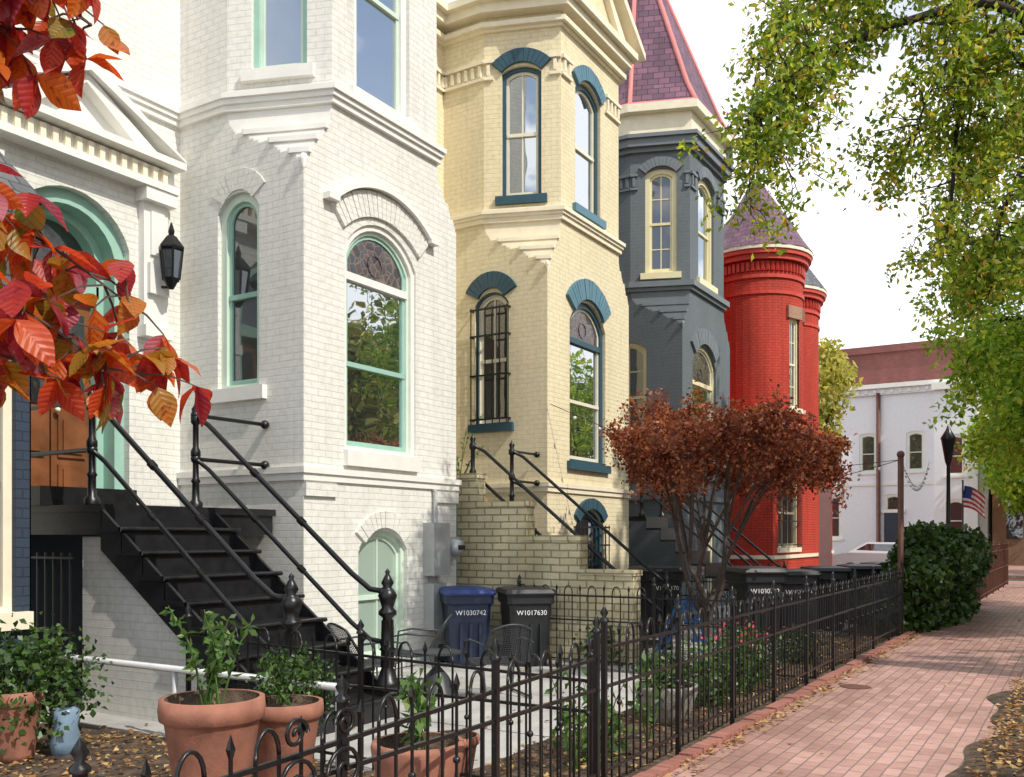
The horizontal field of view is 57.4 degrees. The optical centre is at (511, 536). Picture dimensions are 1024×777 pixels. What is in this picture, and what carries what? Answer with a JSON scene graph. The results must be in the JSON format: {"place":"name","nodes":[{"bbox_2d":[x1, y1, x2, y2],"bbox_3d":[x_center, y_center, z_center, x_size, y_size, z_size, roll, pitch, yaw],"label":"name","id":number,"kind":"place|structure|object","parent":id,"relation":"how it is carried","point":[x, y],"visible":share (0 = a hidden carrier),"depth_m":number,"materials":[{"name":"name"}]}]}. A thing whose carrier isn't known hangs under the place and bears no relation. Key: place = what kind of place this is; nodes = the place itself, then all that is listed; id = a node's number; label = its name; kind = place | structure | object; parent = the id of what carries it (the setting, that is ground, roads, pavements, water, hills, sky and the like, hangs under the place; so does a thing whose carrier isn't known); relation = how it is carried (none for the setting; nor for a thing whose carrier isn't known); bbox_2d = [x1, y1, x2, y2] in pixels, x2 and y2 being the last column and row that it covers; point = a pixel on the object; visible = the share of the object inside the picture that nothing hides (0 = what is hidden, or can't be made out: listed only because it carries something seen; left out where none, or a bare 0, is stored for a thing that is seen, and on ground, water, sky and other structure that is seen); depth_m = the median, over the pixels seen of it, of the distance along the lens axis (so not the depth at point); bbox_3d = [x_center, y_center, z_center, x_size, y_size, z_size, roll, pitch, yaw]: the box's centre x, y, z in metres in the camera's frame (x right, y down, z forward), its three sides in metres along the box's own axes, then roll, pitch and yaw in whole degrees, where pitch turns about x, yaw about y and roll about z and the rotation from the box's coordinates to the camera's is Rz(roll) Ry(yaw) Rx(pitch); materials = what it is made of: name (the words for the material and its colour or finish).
{"place":"outdoors","nodes":[
{"label":"outdoors","id":0,"kind":"place"},
{"bbox_2d":[0,152,42,686],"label":"navy row house","id":1,"kind":"structure","parent":0,"point":[15,504],"depth_m":7.20,"materials":[{"name":"paint"}]},
{"bbox_2d":[0,360,37,655],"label":"window","id":2,"kind":"structure","parent":1,"relation":"in","point":[6,612],"depth_m":7.16,"materials":[{"name":"beige paint"}]},
{"bbox_2d":[46,605,859,770],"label":"yard paving","id":3,"kind":"structure","parent":0,"point":[98,720],"depth_m":8.62,"materials":[{"name":"concrete"}]},
{"bbox_2d":[31,391,400,736],"bbox_3d":[-2.840,0.130,9.191,4.112,3.040,2.295,0,0,32],"label":"black iron entry stair","id":4,"kind":"object","parent":3,"relation":"on","point":[115,573],"visible":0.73,"depth_m":8.57,"materials":[{"name":"metal"}]},
{"bbox_2d":[326,623,402,688],"bbox_3d":[-1.518,1.236,9.452,0.684,0.774,0.602,0,0,-37],"label":"patio chair","id":5,"kind":"object","parent":3,"relation":"on","point":[367,661],"visible":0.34,"depth_m":9.29,"materials":[{"name":"grey metal"}]},
{"bbox_2d":[394,614,451,686],"bbox_3d":[-0.997,1.236,10.283,0.684,0.774,0.602,0,0,0],"label":"patio chair","id":6,"kind":"object","parent":3,"relation":"on","point":[406,653],"visible":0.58,"depth_m":10.14,"materials":[{"name":"grey metal"}]},
{"bbox_2d":[413,648,461,698],"bbox_3d":[-0.768,1.395,9.560,0.520,0.450,0.520,0,0,32],"label":"patio side table","id":7,"kind":"object","parent":3,"relation":"on","point":[432,674],"visible":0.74,"depth_m":9.46,"materials":[{"name":"grey metal"}]},
{"bbox_2d":[438,585,496,665],"bbox_3d":[-0.593,1.133,11.952,0.660,0.995,0.866,0,0,-13],"label":"wheeled trash bin","id":8,"kind":"object","parent":3,"relation":"on","point":[468,608],"visible":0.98,"depth_m":11.61,"materials":[{"name":"blue plastic"}]},
{"bbox_2d":[464,624,533,698],"bbox_3d":[-0.109,1.236,9.445,0.602,0.774,0.684,0,0,-22],"label":"patio chair","id":9,"kind":"object","parent":3,"relation":"on","point":[486,661],"visible":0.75,"depth_m":9.28,"materials":[{"name":"grey metal"}]},
{"bbox_2d":[0,589,1023,776],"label":"fallen leaves","id":10,"kind":"object","parent":3,"relation":"on","point":[1010,706],"visible":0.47,"depth_m":6.93,"materials":[{"name":"brown plant"}]},
{"bbox_2d":[495,585,556,666],"bbox_3d":[0.162,1.133,11.958,0.660,0.995,0.866,0,0,-13],"label":"wheeled trash bin","id":11,"kind":"object","parent":3,"relation":"on","point":[529,606],"visible":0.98,"depth_m":11.62,"materials":[{"name":"black plastic"}]},
{"bbox_2d":[456,473,642,666],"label":"stepped cheek wall","id":12,"kind":"structure","parent":3,"relation":"on","point":[505,545],"depth_m":12.39,"materials":[{"name":"beige brick"}]},
{"bbox_2d":[456,427,482,473],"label":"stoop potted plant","id":13,"kind":"object","parent":12,"relation":"on","point":[458,464],"visible":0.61,"depth_m":13.30,"materials":[{"name":"green plant"}]},
{"bbox_2d":[469,433,671,649],"bbox_3d":[0.210,0.040,13.828,4.468,3.020,1.960,0,0,32],"label":"stair railing","id":14,"kind":"object","parent":3,"relation":"on","point":[473,446],"visible":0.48,"depth_m":13.07,"materials":[{"name":"black metal"}]},
{"bbox_2d":[573,617,651,667],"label":"garden shrub","id":15,"kind":"object","parent":3,"relation":"on","point":[609,643],"visible":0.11,"depth_m":11.78,"materials":[{"name":"green plant"}]},
{"bbox_2d":[628,565,684,634],"bbox_3d":[2.417,1.058,15.684,0.759,1.144,0.996,0,0,-13],"label":"wheeled trash bin","id":16,"kind":"object","parent":3,"relation":"on","point":[676,576],"visible":0.3,"depth_m":15.29,"materials":[{"name":"black plastic"}]},
{"bbox_2d":[649,597,712,666],"bbox_3d":[2.114,1.185,11.488,0.826,0.882,0.320,0,0,32],"label":"folding step stool","id":17,"kind":"object","parent":3,"relation":"on","point":[683,603],"visible":0.36,"depth_m":11.44,"materials":[{"name":"blue paint"}]},
{"bbox_2d":[629,484,786,590],"bbox_3d":[3.298,0.015,18.867,4.468,3.070,1.940,0,0,32],"label":"gray house stoop","id":18,"kind":"object","parent":3,"relation":"on","point":[667,534],"visible":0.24,"depth_m":18.24,"materials":[{"name":"black paint"}]},
{"bbox_2d":[597,378,859,648],"bbox_3d":[3.025,-0.349,13.546,3.631,3.971,4.724,0,0,10],"label":"japanese maple tree","id":19,"kind":"object","parent":3,"relation":"on","point":[668,451],"visible":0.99,"depth_m":12.65,"materials":[{"name":"red plant"}]},
{"bbox_2d":[551,404,929,490],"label":"string lights","id":20,"kind":"object","parent":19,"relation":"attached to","point":[859,474],"visible":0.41,"depth_m":14.81,"materials":[{"name":"black metal"}]},
{"bbox_2d":[724,566,789,642],"bbox_3d":[3.757,1.043,14.516,0.779,1.174,1.022,0,0,-7],"label":"wheeled trash bin","id":21,"kind":"object","parent":3,"relation":"on","point":[756,580],"visible":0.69,"depth_m":14.10,"materials":[{"name":"black plastic"}]},
{"bbox_2d":[681,574,899,637],"bbox_3d":[4.323,1.140,15.647,4.080,1.220,0.060,0,0,32],"label":"yard divider fence","id":22,"kind":"object","parent":3,"relation":"on","point":[703,581],"visible":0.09,"depth_m":16.03,"materials":[{"name":"black metal"}]},
{"bbox_2d":[780,569,821,637],"bbox_3d":[4.423,1.073,14.928,0.739,1.114,0.970,0,0,-4],"label":"wheeled trash bin","id":23,"kind":"object","parent":3,"relation":"on","point":[795,578],"visible":0.43,"depth_m":14.51,"materials":[{"name":"black plastic"}]},
{"bbox_2d":[819,483,831,565],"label":"wall","id":24,"kind":"structure","parent":3,"relation":"on","point":[825,531],"depth_m":19.94,"materials":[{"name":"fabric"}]},
{"bbox_2d":[799,566,851,629],"bbox_3d":[5.509,1.073,16.495,0.739,1.114,0.970,0,0,5],"label":"wheeled trash bin","id":25,"kind":"object","parent":3,"relation":"on","point":[840,572],"visible":0.43,"depth_m":16.08,"materials":[{"name":"black plastic"}]},
{"bbox_2d":[836,564,881,624],"bbox_3d":[6.548,1.073,17.618,0.739,1.114,0.970,0,0,5],"label":"wheeled trash bin","id":26,"kind":"object","parent":3,"relation":"on","point":[864,570],"visible":0.25,"depth_m":17.23,"materials":[{"name":"black plastic"}]},
{"bbox_2d":[860,562,880,564],"bbox_3d":[7.569,1.073,19.100,0.739,1.114,0.970,0,0,-1],"label":"wheeled trash bin","id":27,"kind":"object","parent":3,"relation":"on","point":[876,563],"visible":0.05,"depth_m":18.91,"materials":[{"name":"black plastic"}]},
{"bbox_2d":[36,625,895,741],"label":"ground","id":28,"kind":"structure","parent":0,"point":[83,730],"depth_m":8.13,"materials":[{"name":"soil"}]},
{"bbox_2d":[40,652,338,767],"bbox_3d":[-2.694,1.332,7.374,3.600,0.637,0.056,0,0,32],"label":"pipe handrail","id":29,"kind":"object","parent":28,"relation":"on","point":[174,669],"visible":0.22,"depth_m":7.33,"materials":[{"name":"white metal"}]},
{"bbox_2d":[0,0,455,663],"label":"walls","id":30,"kind":"structure","parent":28,"relation":"on","point":[300,160],"depth_m":10.79,"materials":[{"name":"white brick"}]},
{"bbox_2d":[31,187,123,489],"bbox_3d":[-4.976,-2.025,10.215,0.400,3.450,1.380,0,0,32],"label":"door","id":31,"kind":"structure","parent":30,"relation":"attached to","point":[90,229],"depth_m":10.46,"materials":[{"name":"brown wood"}]},
{"bbox_2d":[158,223,183,289],"bbox_3d":[-4.006,-3.230,10.806,0.464,0.760,0.300,0,0,32],"label":"wall lantern","id":32,"kind":"object","parent":30,"relation":"attached to","point":[171,250],"depth_m":10.68,"materials":[{"name":"black metal"}]},
{"bbox_2d":[0,46,461,542],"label":"trim","id":33,"kind":"structure","parent":30,"relation":"attached to","point":[110,130],"depth_m":10.69,"materials":[{"name":"white paint"}]},
{"bbox_2d":[210,0,420,671],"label":"windows","id":34,"kind":"structure","parent":30,"relation":"attached to","point":[379,353],"depth_m":11.22,"materials":[{"name":"green paint"}]},
{"bbox_2d":[423,489,464,629],"bbox_3d":[-0.867,0.289,12.236,0.256,1.822,0.660,0,0,32],"label":"utility meter box","id":35,"kind":"object","parent":30,"relation":"attached to","point":[441,547],"visible":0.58,"depth_m":12.02,"materials":[{"name":"grey paint"}]},
{"bbox_2d":[184,604,592,776],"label":"yard divider fence","id":36,"kind":"object","parent":28,"relation":"on","point":[360,655],"visible":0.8,"depth_m":6.22,"materials":[{"name":"black metal"}]},
{"bbox_2d":[0,636,887,776],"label":"garden soil bed","id":37,"kind":"object","parent":28,"relation":"on","point":[114,771],"visible":0.25,"depth_m":6.86,"materials":[{"name":"brown soil"}]},
{"bbox_2d":[0,686,44,763],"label":"terracotta pot","id":38,"kind":"object","parent":37,"relation":"on","point":[17,751],"visible":0.69,"depth_m":6.58,"materials":[{"name":"ceramic"}]},
{"bbox_2d":[0,611,113,754],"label":"ivy mound","id":39,"kind":"object","parent":37,"relation":"on","point":[52,678],"visible":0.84,"depth_m":6.80,"materials":[{"name":"green plant"}]},
{"bbox_2d":[49,705,81,756],"bbox_3d":[-3.260,1.420,6.834,0.217,0.360,0.213,0,0,32],"label":"ceramic vase","id":40,"kind":"object","parent":37,"relation":"on","point":[63,745],"visible":0.78,"depth_m":6.76,"materials":[{"name":"blue ceramic"}]},
{"bbox_2d":[0,0,212,433],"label":"dogwood tree","id":41,"kind":"object","parent":37,"relation":"on","point":[36,341],"visible":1,"depth_m":1.91,"materials":[{"name":"red plant"}]},
{"bbox_2d":[157,689,265,776],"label":"terracotta pot","id":42,"kind":"object","parent":37,"relation":"on","point":[187,720],"visible":0.97,"depth_m":5.21,"materials":[{"name":"ceramic"}]},
{"bbox_2d":[160,605,259,704],"bbox_3d":[-1.716,0.697,5.418,0.447,0.610,0.496,0,0,32],"label":"potted herb","id":43,"kind":"object","parent":42,"relation":"in","point":[215,666],"visible":0.91,"depth_m":5.39,"materials":[{"name":"green plant"}]},
{"bbox_2d":[256,694,323,776],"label":"terracotta pot","id":44,"kind":"object","parent":37,"relation":"on","point":[277,718],"visible":0.69,"depth_m":5.92,"materials":[{"name":"ceramic"}]},
{"bbox_2d":[249,649,316,705],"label":"potted mint plant","id":45,"kind":"object","parent":44,"relation":"on","point":[281,688],"visible":1,"depth_m":6.08,"materials":[{"name":"green plant"}]},
{"bbox_2d":[245,641,351,736],"bbox_3d":[-1.501,1.182,6.578,0.748,0.878,0.665,0,0,-15],"label":"boxwood shrub","id":46,"kind":"object","parent":37,"relation":"on","point":[311,690],"visible":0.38,"depth_m":6.54,"materials":[{"name":"green plant"}]},
{"bbox_2d":[370,731,464,776],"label":"terracotta pot","id":47,"kind":"object","parent":37,"relation":"on","point":[387,764],"visible":0.66,"depth_m":4.72,"materials":[{"name":"ceramic"}]},
{"bbox_2d":[393,668,442,749],"bbox_3d":[-0.475,0.906,4.899,0.389,0.432,0.258,0,0,70],"label":"potted basil","id":48,"kind":"object","parent":47,"relation":"on","point":[419,707],"visible":0.64,"depth_m":4.87,"materials":[{"name":"green plant"}]},
{"bbox_2d":[437,730,479,776],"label":"terracotta pot","id":49,"kind":"object","parent":37,"relation":"on","point":[475,739],"visible":0.27,"depth_m":6.01,"materials":[{"name":"ceramic"}]},
{"bbox_2d":[544,670,586,772],"bbox_3d":[0.395,1.230,6.272,0.302,0.743,0.326,0,0,32],"label":"tall weed","id":50,"kind":"object","parent":37,"relation":"on","point":[565,717],"visible":0.5,"depth_m":6.26,"materials":[{"name":"green plant"}]},
{"bbox_2d":[552,702,631,766],"bbox_3d":[0.552,1.389,6.694,0.586,0.544,0.688,0,0,32],"label":"garden shrub","id":51,"kind":"object","parent":37,"relation":"on","point":[615,735],"visible":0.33,"depth_m":6.61,"materials":[{"name":"green plant"}]},
{"bbox_2d":[575,669,625,752],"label":"tall weed","id":52,"kind":"object","parent":37,"relation":"on","point":[585,696],"visible":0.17,"depth_m":6.83,"materials":[{"name":"green plant"}]},
{"bbox_2d":[625,651,674,742],"bbox_3d":[1.011,1.229,7.186,0.386,0.746,0.424,0,0,-30],"label":"tall weed","id":53,"kind":"object","parent":37,"relation":"on","point":[630,703],"visible":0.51,"depth_m":7.13,"materials":[{"name":"green plant"}]},
{"bbox_2d":[635,680,697,725],"bbox_3d":[1.318,1.430,7.988,0.556,0.340,0.556,0,0,32],"label":"stone urn planter","id":54,"kind":"object","parent":37,"relation":"on","point":[669,703],"visible":0.27,"depth_m":7.79,"materials":[{"name":"stone"}]},
{"bbox_2d":[628,644,706,691],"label":"potted fern","id":55,"kind":"object","parent":54,"relation":"in","point":[663,671],"visible":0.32,"depth_m":7.90,"materials":[{"name":"green plant"}]},
{"bbox_2d":[517,574,816,680],"bbox_3d":[1.681,1.115,11.050,3.780,1.270,0.060,0,0,32],"label":"yard divider fence","id":56,"kind":"object","parent":37,"relation":"on","point":[654,585],"visible":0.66,"depth_m":11.06,"materials":[{"name":"black metal"}]},
{"bbox_2d":[684,635,716,711],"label":"tall weed","id":57,"kind":"object","parent":37,"relation":"on","point":[706,661],"visible":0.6,"depth_m":8.37,"materials":[{"name":"green plant"}]},
{"bbox_2d":[673,640,753,707],"bbox_3d":[1.900,1.305,8.793,0.817,0.649,0.700,0,0,4],"label":"garden shrub","id":58,"kind":"object","parent":37,"relation":"on","point":[720,686],"visible":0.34,"depth_m":8.69,"materials":[{"name":"green plant"}]},
{"bbox_2d":[695,618,781,694],"bbox_3d":[2.376,1.238,9.729,0.858,0.826,1.552,0,0,32],"label":"garden shrub","id":59,"kind":"object","parent":37,"relation":"on","point":[737,656],"visible":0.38,"depth_m":9.52,"materials":[{"name":"green plant"}]},
{"bbox_2d":[700,612,793,648],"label":"pink geranium","id":60,"kind":"object","parent":59,"relation":"on","point":[715,638],"visible":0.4,"depth_m":9.63,"materials":[{"name":"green plant"}]},
{"bbox_2d":[736,626,764,693],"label":"tall weed","id":61,"kind":"object","parent":37,"relation":"on","point":[745,668],"visible":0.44,"depth_m":9.34,"materials":[{"name":"green plant"}]},
{"bbox_2d":[770,622,828,665],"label":"garden shrub","id":62,"kind":"object","parent":37,"relation":"on","point":[795,646],"visible":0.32,"depth_m":11.70,"materials":[{"name":"green plant"}]},
{"bbox_2d":[437,11,628,569],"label":"walls","id":63,"kind":"structure","parent":28,"relation":"on","point":[544,265],"depth_m":15.42,"materials":[{"name":"beige brick"}]},
{"bbox_2d":[465,47,610,568],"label":"windows","id":64,"kind":"structure","parent":63,"relation":"attached to","point":[521,135],"depth_m":15.55,"materials":[{"name":"blue glass"}]},
{"bbox_2d":[437,0,645,497],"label":"trim","id":65,"kind":"structure","parent":63,"relation":"attached to","point":[604,34],"depth_m":15.51,"materials":[{"name":"beige paint"}]},
{"bbox_2d":[619,150,729,612],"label":"walls","id":66,"kind":"structure","parent":28,"relation":"on","point":[664,326],"depth_m":20.29,"materials":[{"name":"grey brick"}]},
{"bbox_2d":[629,156,719,593],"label":"windows","id":67,"kind":"structure","parent":66,"relation":"attached to","point":[660,223],"depth_m":20.42,"materials":[{"name":"yellow paint"}]},
{"bbox_2d":[619,98,734,502],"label":"trim","id":68,"kind":"structure","parent":66,"relation":"attached to","point":[658,126],"depth_m":20.25,"materials":[{"name":"grey paint"}]},
{"bbox_2d":[619,0,732,137],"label":"turret roof","id":69,"kind":"structure","parent":68,"relation":"on","point":[668,69],"depth_m":20.65,"materials":[{"name":"purple tile"}]},
{"bbox_2d":[625,630,916,776],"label":"brick edging","id":70,"kind":"object","parent":28,"relation":"on","point":[666,764],"visible":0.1,"depth_m":7.56,"materials":[{"name":"brick"}]},
{"bbox_2d":[68,615,601,776],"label":"iron picket fence","id":71,"kind":"object","parent":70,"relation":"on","point":[80,766],"visible":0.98,"depth_m":4.19,"materials":[{"name":"black metal"}]},
{"bbox_2d":[281,706,359,776],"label":"fence scroll ornament","id":72,"kind":"object","parent":71,"relation":"attached to","point":[292,763],"visible":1,"depth_m":3.45,"materials":[{"name":"black metal"}]},
{"bbox_2d":[599,561,903,776],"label":"iron picket fence","id":73,"kind":"object","parent":70,"relation":"on","point":[732,604],"visible":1,"depth_m":7.53,"materials":[{"name":"black metal"}]},
{"bbox_2d":[897,451,904,632],"bbox_3d":[6.044,0.080,14.533,0.114,2.840,0.120,0,0,32],"label":"rusty fence post","id":74,"kind":"object","parent":70,"relation":"on","point":[900,455],"visible":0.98,"depth_m":14.51,"materials":[{"name":"brown metal"}]},
{"bbox_2d":[724,259,818,568],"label":"walls","id":75,"kind":"structure","parent":28,"relation":"on","point":[757,327],"depth_m":26.36,"materials":[{"name":"red brick"}]},
{"bbox_2d":[724,183,813,255],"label":"turret roof","id":76,"kind":"structure","parent":75,"relation":"on","point":[733,237],"depth_m":26.60,"materials":[{"name":"purple tile"}]},
{"bbox_2d":[724,243,822,558],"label":"trim","id":77,"kind":"structure","parent":75,"relation":"attached to","point":[802,256],"depth_m":26.32,"materials":[{"name":"red paint"}]},
{"bbox_2d":[777,304,805,552],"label":"windows","id":78,"kind":"structure","parent":75,"relation":"attached to","point":[787,534],"depth_m":26.65,"materials":[{"name":"beige paint"}]},
{"bbox_2d":[803,298,830,484],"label":"walls","id":79,"kind":"structure","parent":28,"relation":"on","point":[811,369],"depth_m":32.45,"materials":[{"name":"red brick"}]},
{"bbox_2d":[805,268,827,293],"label":"turret roof","id":80,"kind":"structure","parent":79,"relation":"on","point":[811,279],"depth_m":32.35,"materials":[{"name":"grey stone"}]},
{"bbox_2d":[803,284,833,552],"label":"trim","id":81,"kind":"structure","parent":79,"relation":"attached to","point":[818,294],"depth_m":32.36,"materials":[{"name":"white paint"}]},
{"bbox_2d":[819,337,862,456],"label":"yellow street tree","id":82,"kind":"object","parent":28,"relation":"on","point":[836,374],"visible":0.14,"depth_m":42.51,"materials":[{"name":"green plant"}]},
{"bbox_2d":[827,389,991,554],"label":"walls","id":83,"kind":"structure","parent":28,"relation":"on","point":[903,414],"depth_m":54.10,"materials":[{"name":"white paint"}]},
{"bbox_2d":[832,431,967,541],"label":"windows","id":84,"kind":"structure","parent":83,"relation":"attached to","point":[915,451],"depth_m":54.26,"materials":[{"name":"white paint"}]},
{"bbox_2d":[834,377,984,541],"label":"trim","id":85,"kind":"structure","parent":83,"relation":"attached to","point":[877,390],"depth_m":54.59,"materials":[{"name":"white paint"}]},
{"bbox_2d":[859,519,996,632],"bbox_3d":[7.719,0.665,17.145,1.850,1.955,6.623,0,0,32],"label":"ivy hedge","id":86,"kind":"object","parent":28,"relation":"on","point":[947,567],"visible":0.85,"depth_m":14.98,"materials":[{"name":"green plant"}]},
{"bbox_2d":[940,424,955,525],"bbox_3d":[11.070,-0.675,23.710,0.361,4.350,0.380,0,0,32],"label":"street lamp","id":87,"kind":"object","parent":28,"relation":"on","point":[948,438],"visible":0.72,"depth_m":23.66,"materials":[{"name":"black metal"}]},
{"bbox_2d":[962,480,985,530],"bbox_3d":[13.341,-0.075,27.009,0.615,3.150,0.100,0,0,32],"label":"flag","id":88,"kind":"object","parent":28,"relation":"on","point":[973,498],"visible":0.97,"depth_m":27.02,"materials":[{"name":"multicoloured fabric"}]},
{"bbox_2d":[960,412,1023,516],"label":"street tree","id":89,"kind":"object","parent":28,"relation":"on","point":[1015,498],"visible":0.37,"depth_m":48.64,"materials":[{"name":"green plant"}]},
{"bbox_2d":[444,0,1023,349],"label":"sky","id":90,"kind":"structure","parent":0,"point":[851,248],"materials":[{"name":"white"}]},
{"bbox_2d":[663,566,1023,776],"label":"sidewalk","id":91,"kind":"structure","parent":0,"point":[909,713],"depth_m":7.93,"materials":[{"name":"brick"}]},
{"bbox_2d":[675,0,1023,338],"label":"street oak tree","id":92,"kind":"object","parent":91,"relation":"on","point":[995,150],"visible":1,"depth_m":9.06,"materials":[{"name":"green plant"}]},
{"bbox_2d":[840,684,871,688],"bbox_3d":[3.432,1.494,9.332,0.300,0.004,0.300,0,0,32],"label":"utility cover","id":93,"kind":"object","parent":91,"relation":"on","point":[855,686],"visible":1,"depth_m":9.31,"materials":[{"name":"black metal"}]},
{"bbox_2d":[898,206,1023,496],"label":"street oak tree","id":94,"kind":"object","parent":91,"relation":"on","point":[1002,398],"visible":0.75,"depth_m":17.44,"materials":[{"name":"green plant"}]},
{"bbox_2d":[945,690,1023,776],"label":"tree pit soil","id":95,"kind":"object","parent":91,"relation":"on","point":[971,753],"visible":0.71,"depth_m":6.50,"materials":[{"name":"brown soil"}]},
{"bbox_2d":[955,356,1017,478],"bbox_3d":[15.820,-2.635,26.612,6.055,8.277,7.841,0,0,32],"label":"street oak tree","id":96,"kind":"object","parent":91,"relation":"on","point":[959,459],"visible":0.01,"depth_m":26.98,"materials":[{"name":"green plant"}]},
{"bbox_2d":[975,541,1008,601],"bbox_3d":[12.621,0.865,24.519,0.060,1.470,11.060,0,0,32],"label":"brown picket fence","id":97,"kind":"object","parent":91,"relation":"on","point":[995,579],"visible":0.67,"depth_m":25.71,"materials":[{"name":"wood"}]},
{"bbox_2d":[819,333,1005,385],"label":"maroon brick building","id":98,"kind":"structure","parent":0,"point":[895,363],"depth_m":65.93,"materials":[{"name":"red brick"}]},
{"bbox_2d":[992,463,1023,565],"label":"distant row house","id":99,"kind":"structure","parent":0,"point":[1009,528],"depth_m":51.69,"materials":[{"name":"beige brick"}]},
{"bbox_2d":[1008,579,1023,580],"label":"road","id":100,"kind":"structure","parent":0,"point":[1015,579],"depth_m":35.20,"materials":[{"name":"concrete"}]},
{"bbox_2d":[832,542,896,565],"bbox_3d":[14.711,0.920,36.256,4.300,1.420,1.790,0,0,32],"label":"parked car","id":101,"kind":"object","parent":100,"relation":"on","point":[871,552],"visible":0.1,"depth_m":35.98,"materials":[{"name":"paint"}]}
]}

